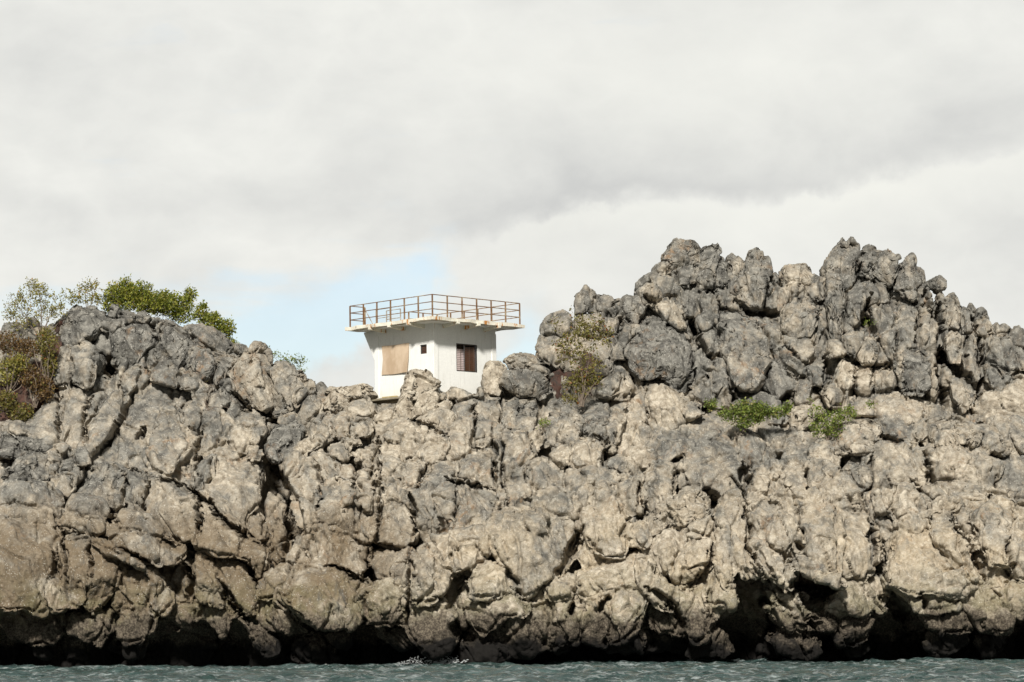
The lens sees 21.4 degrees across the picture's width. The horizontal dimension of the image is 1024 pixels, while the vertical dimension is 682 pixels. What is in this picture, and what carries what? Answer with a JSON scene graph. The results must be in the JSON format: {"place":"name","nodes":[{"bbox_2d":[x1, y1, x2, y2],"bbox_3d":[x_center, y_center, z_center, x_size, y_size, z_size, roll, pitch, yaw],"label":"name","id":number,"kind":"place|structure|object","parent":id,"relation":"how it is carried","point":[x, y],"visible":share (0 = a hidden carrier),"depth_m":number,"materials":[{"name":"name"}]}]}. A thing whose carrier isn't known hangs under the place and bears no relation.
{"place":"outdoors","nodes":[
{"label":"outdoors","id":0,"kind":"place"},
{"bbox_2d":[0,236,1023,666],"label":"cliff","id":1,"kind":"structure","parent":0,"point":[362,530],"depth_m":112.91,"materials":[{"name":"stone"}]},
{"bbox_2d":[0,431,52,459],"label":"boulder","id":2,"kind":"object","parent":1,"relation":"on","point":[15,447],"visible":0.97,"depth_m":117.39,"materials":[{"name":"stone"}]},
{"bbox_2d":[1,451,52,481],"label":"boulder","id":3,"kind":"object","parent":1,"relation":"on","point":[31,466],"visible":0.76,"depth_m":115.93,"materials":[{"name":"stone"}]},
{"bbox_2d":[0,319,64,421],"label":"bush","id":4,"kind":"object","parent":1,"relation":"on","point":[22,396],"depth_m":120.93,"materials":[{"name":"green plant"}]},
{"bbox_2d":[0,352,30,395],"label":"shrub","id":5,"kind":"object","parent":4,"relation":"on","point":[19,362],"visible":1,"depth_m":120.50,"materials":[{"name":"green plant"}]},
{"bbox_2d":[0,388,34,421],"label":"shrub","id":6,"kind":"object","parent":4,"relation":"on","point":[15,411],"visible":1,"depth_m":119.81,"materials":[{"name":"green plant"}]},
{"bbox_2d":[0,330,38,376],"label":"shrub","id":7,"kind":"object","parent":4,"relation":"on","point":[5,346],"visible":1,"depth_m":121.11,"materials":[{"name":"green plant"}]},
{"bbox_2d":[18,363,58,407],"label":"shrub","id":8,"kind":"object","parent":4,"relation":"on","point":[41,389],"visible":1,"depth_m":120.17,"materials":[{"name":"brown plant"}]},
{"bbox_2d":[2,276,67,340],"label":"shrub","id":9,"kind":"object","parent":1,"relation":"on","point":[37,292],"visible":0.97,"depth_m":123.20,"materials":[{"name":"green plant"}]},
{"bbox_2d":[25,327,60,389],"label":"shrub","id":10,"kind":"object","parent":1,"relation":"on","point":[49,360],"visible":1,"depth_m":120.88,"materials":[{"name":"green plant"}]},
{"bbox_2d":[54,276,105,306],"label":"shrub","id":11,"kind":"object","parent":1,"relation":"on","point":[80,297],"visible":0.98,"depth_m":125.49,"materials":[{"name":"green plant"}]},
{"bbox_2d":[58,304,108,345],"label":"boulder","id":12,"kind":"object","parent":1,"relation":"on","point":[79,325],"visible":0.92,"depth_m":123.25,"materials":[{"name":"stone"}]},
{"bbox_2d":[97,354,106,375],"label":"boulder","id":13,"kind":"object","parent":1,"relation":"on","point":[102,365],"visible":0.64,"depth_m":122.43,"materials":[{"name":"stone"}]},
{"bbox_2d":[77,461,128,508],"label":"rock block","id":14,"kind":"object","parent":1,"relation":"on","point":[105,480],"visible":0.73,"depth_m":114.66,"materials":[{"name":"stone"}]},
{"bbox_2d":[107,304,121,318],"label":"boulder","id":15,"kind":"object","parent":1,"relation":"on","point":[115,311],"visible":1,"depth_m":124.09,"materials":[{"name":"stone"}]},
{"bbox_2d":[110,324,158,365],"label":"boulder","id":16,"kind":"object","parent":1,"relation":"on","point":[136,342],"visible":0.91,"depth_m":122.45,"materials":[{"name":"stone"}]},
{"bbox_2d":[135,310,151,323],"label":"boulder","id":17,"kind":"object","parent":1,"relation":"on","point":[143,317],"visible":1,"depth_m":123.79,"materials":[{"name":"stone"}]},
{"bbox_2d":[100,274,198,325],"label":"shrub","id":18,"kind":"object","parent":1,"relation":"on","point":[126,296],"visible":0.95,"depth_m":125.52,"materials":[{"name":"green plant"}]},
{"bbox_2d":[154,320,194,368],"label":"rock block","id":19,"kind":"object","parent":1,"relation":"on","point":[174,343],"visible":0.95,"depth_m":122.48,"materials":[{"name":"stone"}]},
{"bbox_2d":[185,343,216,382],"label":"rock block","id":20,"kind":"object","parent":1,"relation":"on","point":[200,362],"visible":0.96,"depth_m":121.83,"materials":[{"name":"stone"}]},
{"bbox_2d":[189,299,239,342],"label":"shrub","id":21,"kind":"object","parent":1,"relation":"on","point":[208,318],"visible":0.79,"depth_m":124.88,"materials":[{"name":"green plant"}]},
{"bbox_2d":[208,387,233,408],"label":"boulder","id":22,"kind":"object","parent":1,"relation":"on","point":[223,401],"visible":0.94,"depth_m":119.97,"materials":[{"name":"stone"}]},
{"bbox_2d":[227,341,273,413],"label":"rock pinnacle","id":23,"kind":"object","parent":1,"relation":"on","point":[249,376],"visible":0.96,"depth_m":120.69,"materials":[{"name":"stone"}]},
{"bbox_2d":[264,420,306,464],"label":"boulder","id":24,"kind":"object","parent":1,"relation":"on","point":[282,439],"visible":0.91,"depth_m":117.56,"materials":[{"name":"stone"}]},
{"bbox_2d":[269,346,306,371],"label":"shrub","id":25,"kind":"object","parent":1,"relation":"on","point":[294,362],"visible":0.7,"depth_m":123.55,"materials":[{"name":"green plant"}]},
{"bbox_2d":[265,360,315,418],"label":"boulder","id":26,"kind":"object","parent":1,"relation":"on","point":[287,377],"visible":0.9,"depth_m":120.67,"materials":[{"name":"stone"}]},
{"bbox_2d":[315,381,327,395],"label":"boulder","id":27,"kind":"object","parent":1,"relation":"on","point":[321,387],"visible":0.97,"depth_m":120.96,"materials":[{"name":"stone"}]},
{"bbox_2d":[323,383,378,413],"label":"boulder","id":28,"kind":"object","parent":1,"relation":"on","point":[339,398],"visible":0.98,"depth_m":120.47,"materials":[{"name":"stone"}]},
{"bbox_2d":[393,369,441,419],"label":"boulder","id":29,"kind":"object","parent":1,"relation":"on","point":[419,394],"visible":0.95,"depth_m":119.75,"materials":[{"name":"stone"}]},
{"bbox_2d":[345,294,524,404],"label":"lookout tower","id":30,"kind":"structure","parent":1,"relation":"on","point":[448,352],"depth_m":122.31,"materials":[{"name":"white concrete"}]},
{"bbox_2d":[421,344,426,353],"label":"window","id":31,"kind":"structure","parent":30,"relation":"in","point":[423,347],"depth_m":121.51,"materials":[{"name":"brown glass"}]},
{"bbox_2d":[456,343,476,372],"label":"window","id":32,"kind":"structure","parent":30,"relation":"in","point":[466,361],"depth_m":122.46,"materials":[{"name":"wood"}]},
{"bbox_2d":[416,400,454,431],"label":"boulder","id":33,"kind":"object","parent":1,"relation":"on","point":[442,415],"visible":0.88,"depth_m":118.86,"materials":[{"name":"stone"}]},
{"bbox_2d":[480,360,507,396],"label":"boulder","id":34,"kind":"object","parent":1,"relation":"on","point":[493,371],"visible":0.94,"depth_m":120.86,"materials":[{"name":"stone"}]},
{"bbox_2d":[500,397,518,429],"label":"rock block","id":35,"kind":"object","parent":1,"relation":"on","point":[509,411],"visible":0.98,"depth_m":119.16,"materials":[{"name":"stone"}]},
{"bbox_2d":[503,352,545,369],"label":"boulder","id":36,"kind":"object","parent":1,"relation":"on","point":[516,361],"visible":0.91,"depth_m":121.81,"materials":[{"name":"stone"}]},
{"bbox_2d":[498,368,552,400],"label":"boulder","id":37,"kind":"object","parent":1,"relation":"on","point":[523,383],"visible":1,"depth_m":120.33,"materials":[{"name":"stone"}]},
{"bbox_2d":[515,398,538,432],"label":"rock block","id":38,"kind":"object","parent":1,"relation":"on","point":[526,419],"visible":0.97,"depth_m":119.18,"materials":[{"name":"stone"}]},
{"bbox_2d":[538,417,550,431],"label":"shrub","id":39,"kind":"object","parent":1,"relation":"on","point":[540,422],"visible":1,"depth_m":117.56,"materials":[{"name":"green plant"}]},
{"bbox_2d":[556,405,585,444],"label":"rock block","id":40,"kind":"object","parent":1,"relation":"on","point":[571,422],"visible":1,"depth_m":117.95,"materials":[{"name":"stone"}]},
{"bbox_2d":[547,351,601,402],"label":"soil pocket","id":41,"kind":"object","parent":1,"relation":"on","point":[555,381],"visible":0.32,"depth_m":121.79,"materials":[{"name":"brown soil"}]},
{"bbox_2d":[546,308,614,406],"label":"shrub","id":42,"kind":"object","parent":1,"relation":"on","point":[578,380],"visible":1,"depth_m":119.15,"materials":[{"name":"green plant"}]},
{"bbox_2d":[573,288,596,315],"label":"boulder","id":43,"kind":"object","parent":1,"relation":"on","point":[583,304],"visible":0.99,"depth_m":124.26,"materials":[{"name":"stone"}]},
{"bbox_2d":[578,400,611,443],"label":"rock block","id":44,"kind":"object","parent":1,"relation":"on","point":[595,414],"visible":0.98,"depth_m":118.47,"materials":[{"name":"stone"}]},
{"bbox_2d":[595,294,620,317],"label":"boulder","id":45,"kind":"object","parent":1,"relation":"on","point":[608,306],"visible":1,"depth_m":124.26,"materials":[{"name":"stone"}]},
{"bbox_2d":[619,294,647,323],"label":"boulder","id":46,"kind":"object","parent":1,"relation":"on","point":[633,309],"visible":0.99,"depth_m":123.55,"materials":[{"name":"stone"}]},
{"bbox_2d":[623,315,693,395],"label":"boulder","id":47,"kind":"object","parent":1,"relation":"on","point":[657,349],"visible":0.98,"depth_m":121.43,"materials":[{"name":"stone"}]},
{"bbox_2d":[651,238,700,274],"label":"rock pinnacle","id":48,"kind":"object","parent":1,"relation":"on","point":[680,252],"visible":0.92,"depth_m":125.64,"materials":[{"name":"stone"}]},
{"bbox_2d":[643,486,711,535],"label":"boulder","id":49,"kind":"object","parent":1,"relation":"on","point":[685,506],"visible":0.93,"depth_m":111.59,"materials":[{"name":"stone"}]},
{"bbox_2d":[694,243,731,292],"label":"rock pinnacle","id":50,"kind":"object","parent":1,"relation":"on","point":[712,269],"visible":1,"depth_m":125.06,"materials":[{"name":"stone"}]},
{"bbox_2d":[725,253,743,275],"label":"rock pinnacle","id":51,"kind":"object","parent":1,"relation":"on","point":[732,260],"visible":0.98,"depth_m":125.67,"materials":[{"name":"stone"}]},
{"bbox_2d":[716,309,772,393],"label":"boulder","id":52,"kind":"object","parent":1,"relation":"on","point":[744,353],"visible":0.98,"depth_m":121.63,"materials":[{"name":"stone"}]},
{"bbox_2d":[703,397,793,431],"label":"shrub","id":53,"kind":"object","parent":1,"relation":"on","point":[755,411],"visible":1,"depth_m":117.18,"materials":[{"name":"green plant"}]},
{"bbox_2d":[732,247,773,312],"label":"rock pinnacle","id":54,"kind":"object","parent":1,"relation":"on","point":[751,284],"visible":1,"depth_m":124.35,"materials":[{"name":"stone"}]},
{"bbox_2d":[778,263,812,285],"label":"rock block","id":55,"kind":"object","parent":1,"relation":"on","point":[800,273],"visible":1,"depth_m":125.07,"materials":[{"name":"stone"}]},
{"bbox_2d":[780,295,820,338],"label":"rock pinnacle","id":56,"kind":"object","parent":1,"relation":"on","point":[799,318],"visible":1,"depth_m":123.14,"materials":[{"name":"stone"}]},
{"bbox_2d":[787,404,825,431],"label":"boulder","id":57,"kind":"object","parent":1,"relation":"on","point":[798,419],"visible":0.77,"depth_m":119.05,"materials":[{"name":"stone"}]},
{"bbox_2d":[819,241,859,340],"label":"rock pinnacle","id":58,"kind":"object","parent":1,"relation":"on","point":[837,270],"visible":1,"depth_m":124.40,"materials":[{"name":"stone"}]},
{"bbox_2d":[807,397,877,440],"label":"shrub","id":59,"kind":"object","parent":1,"relation":"on","point":[835,422],"visible":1,"depth_m":116.60,"materials":[{"name":"green plant"}]},
{"bbox_2d":[829,418,881,456],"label":"boulder","id":60,"kind":"object","parent":1,"relation":"on","point":[858,437],"visible":0.97,"depth_m":116.40,"materials":[{"name":"stone"}]},
{"bbox_2d":[841,456,872,491],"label":"boulder","id":61,"kind":"object","parent":1,"relation":"on","point":[860,475],"visible":0.62,"depth_m":115.07,"materials":[{"name":"stone"}]},
{"bbox_2d":[856,336,877,366],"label":"boulder","id":62,"kind":"object","parent":1,"relation":"on","point":[867,355],"visible":1,"depth_m":121.25,"materials":[{"name":"stone"}]},
{"bbox_2d":[863,319,877,336],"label":"shrub","id":63,"kind":"object","parent":1,"relation":"on","point":[865,322],"visible":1,"depth_m":120.62,"materials":[{"name":"green plant"}]},
{"bbox_2d":[866,250,901,287],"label":"rock block","id":64,"kind":"object","parent":1,"relation":"on","point":[885,266],"visible":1,"depth_m":124.84,"materials":[{"name":"stone"}]},
{"bbox_2d":[893,255,925,302],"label":"rock pinnacle","id":65,"kind":"object","parent":1,"relation":"on","point":[910,279],"visible":1,"depth_m":124.76,"materials":[{"name":"stone"}]},
{"bbox_2d":[898,349,931,397],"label":"rock block","id":66,"kind":"object","parent":1,"relation":"on","point":[917,373],"visible":1,"depth_m":120.66,"materials":[{"name":"stone"}]},
{"bbox_2d":[924,275,946,294],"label":"boulder","id":67,"kind":"object","parent":1,"relation":"on","point":[936,285],"visible":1,"depth_m":124.80,"materials":[{"name":"stone"}]},
{"bbox_2d":[942,292,961,331],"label":"rock pinnacle","id":68,"kind":"object","parent":1,"relation":"on","point":[953,312],"visible":1,"depth_m":123.65,"materials":[{"name":"stone"}]},
{"bbox_2d":[942,330,963,364],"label":"boulder","id":69,"kind":"object","parent":1,"relation":"on","point":[953,350],"visible":1,"depth_m":122.00,"materials":[{"name":"stone"}]},
{"bbox_2d":[927,419,982,448],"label":"boulder","id":70,"kind":"object","parent":1,"relation":"on","point":[944,432],"visible":0.99,"depth_m":116.56,"materials":[{"name":"stone"}]},
{"bbox_2d":[948,378,971,414],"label":"boulder","id":71,"kind":"object","parent":1,"relation":"on","point":[960,397],"visible":1,"depth_m":120.13,"materials":[{"name":"stone"}]},
{"bbox_2d":[0,657,1023,681],"bbox_3d":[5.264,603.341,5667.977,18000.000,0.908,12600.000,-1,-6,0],"label":"water","id":72,"kind":"structure","parent":0,"point":[924,669],"depth_m":88.66,"materials":[{"name":"grey liquid"}]},
{"bbox_2d":[397,655,468,665],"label":"sea spray","id":73,"kind":"object","parent":72,"relation":"on","point":[452,660],"visible":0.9,"depth_m":109.49,"materials":[{"name":"liquid"}]},
{"bbox_2d":[0,0,1023,390],"label":"sky","id":74,"kind":"structure","parent":0,"point":[291,164],"materials":[{"name":"white"}]}
]}

